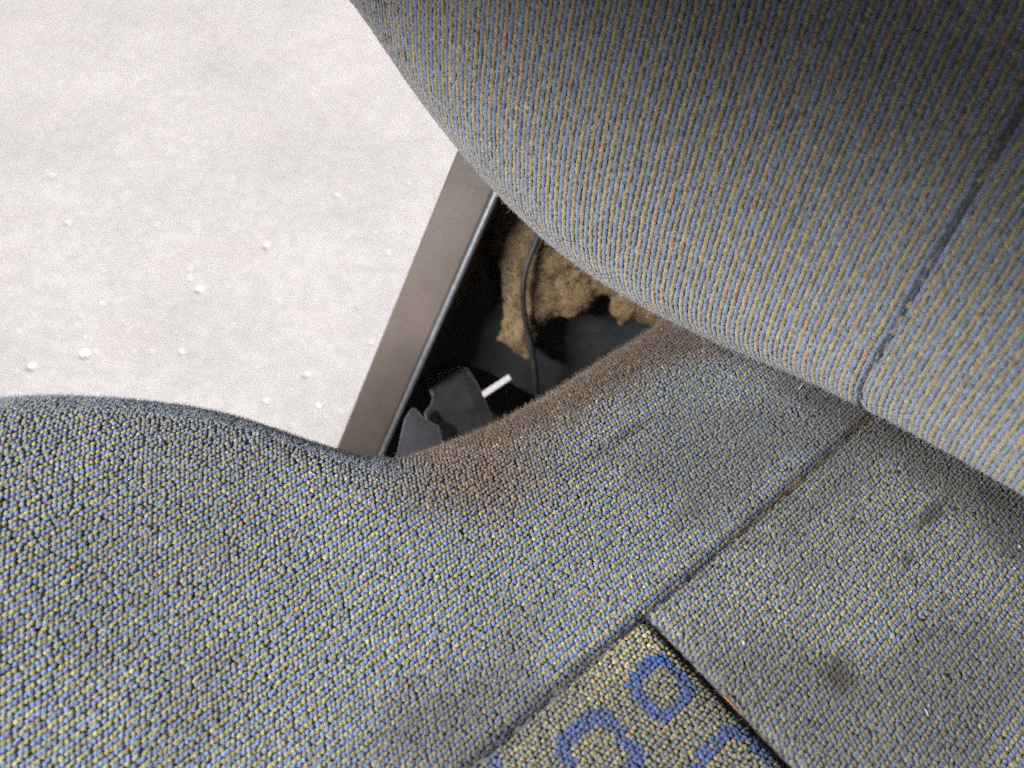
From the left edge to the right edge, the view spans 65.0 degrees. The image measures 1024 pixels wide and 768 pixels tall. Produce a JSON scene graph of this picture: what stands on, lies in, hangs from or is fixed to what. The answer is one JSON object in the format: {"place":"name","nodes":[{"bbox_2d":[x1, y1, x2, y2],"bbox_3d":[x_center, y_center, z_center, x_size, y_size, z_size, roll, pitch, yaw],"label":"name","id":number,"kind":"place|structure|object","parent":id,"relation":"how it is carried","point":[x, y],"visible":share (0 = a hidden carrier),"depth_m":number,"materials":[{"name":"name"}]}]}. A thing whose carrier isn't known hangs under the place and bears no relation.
{"place":"outdoors","nodes":[
{"label":"outdoors","id":0,"kind":"place"},
{"bbox_2d":[0,0,510,448],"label":"ground","id":1,"kind":"structure","parent":0,"point":[42,70],"depth_m":1.54,"materials":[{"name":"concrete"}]},
{"bbox_2d":[26,364,36,369],"bbox_3d":[-0.757,-0.026,1.268,0.012,0.009,0.013,35,58,26],"label":"pebble","id":2,"kind":"object","parent":1,"relation":"on","point":[31,366],"visible":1,"depth_m":1.26,"materials":[{"name":"stone"}]},
{"bbox_2d":[79,349,89,356],"bbox_3d":[-0.683,-0.049,1.285,0.018,0.004,0.016,21,53,17],"label":"pebble","id":3,"kind":"object","parent":1,"relation":"on","point":[84,353],"visible":1,"depth_m":1.28,"materials":[{"name":"stone"}]},
{"bbox_2d":[195,287,202,292],"bbox_3d":[-0.537,-0.162,1.381,0.012,0.009,0.013,6,50,5],"label":"pebble","id":4,"kind":"object","parent":1,"relation":"on","point":[199,290],"visible":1,"depth_m":1.38,"materials":[{"name":"stone"}]},
{"bbox_2d":[0,1,440,426],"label":"grit","id":5,"kind":"object","parent":1,"relation":"on","point":[190,269],"visible":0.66,"depth_m":1.48,"materials":[{"name":"stone"}]},
{"bbox_2d":[337,151,652,457],"bbox_3d":[-0.051,0.348,0.121,1.750,1.019,1.450,-33,57,-24],"label":"vehicle shell","id":6,"kind":"object","parent":1,"relation":"on","point":[447,313],"visible":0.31,"depth_m":0.54,"materials":[{"name":"beige paint"}]},
{"bbox_2d":[396,408,443,456],"bbox_3d":[-0.051,0.039,0.483,0.037,0.010,0.066,0,50,0],"label":"flange bracket","id":7,"kind":"object","parent":6,"relation":"attached to","point":[419,432],"visible":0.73,"depth_m":0.49,"materials":[{"name":"black plastic"}]},
{"bbox_2d":[424,366,494,442],"bbox_3d":[-0.031,0.029,0.511,0.043,0.023,0.117,-14,51,-12],"label":"hinge bracket","id":8,"kind":"object","parent":6,"relation":"attached to","point":[458,406],"visible":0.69,"depth_m":0.53,"materials":[{"name":"black plastic"}]},
{"bbox_2d":[0,0,1023,767],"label":"seat assembly","id":9,"kind":"object","parent":6,"relation":"in","point":[754,498],"visible":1,"depth_m":0.28,"materials":[{"name":"grey fabric"}]},
{"bbox_2d":[520,233,540,401],"bbox_3d":[0.018,-0.042,0.536,0.025,0.193,0.064,9,51,7],"label":"cable","id":10,"kind":"object","parent":6,"relation":"attached to","point":[528,261],"visible":0.69,"depth_m":0.52,"materials":[{"name":"black rubber"}]},
{"bbox_2d":[487,202,663,362],"bbox_3d":[0.058,-0.082,0.519,0.155,0.137,0.073,0,50,0],"label":"felt padding","id":11,"kind":"object","parent":6,"relation":"attached to","point":[558,285],"visible":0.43,"depth_m":0.52,"materials":[{"name":"beige fabric"}]}
]}

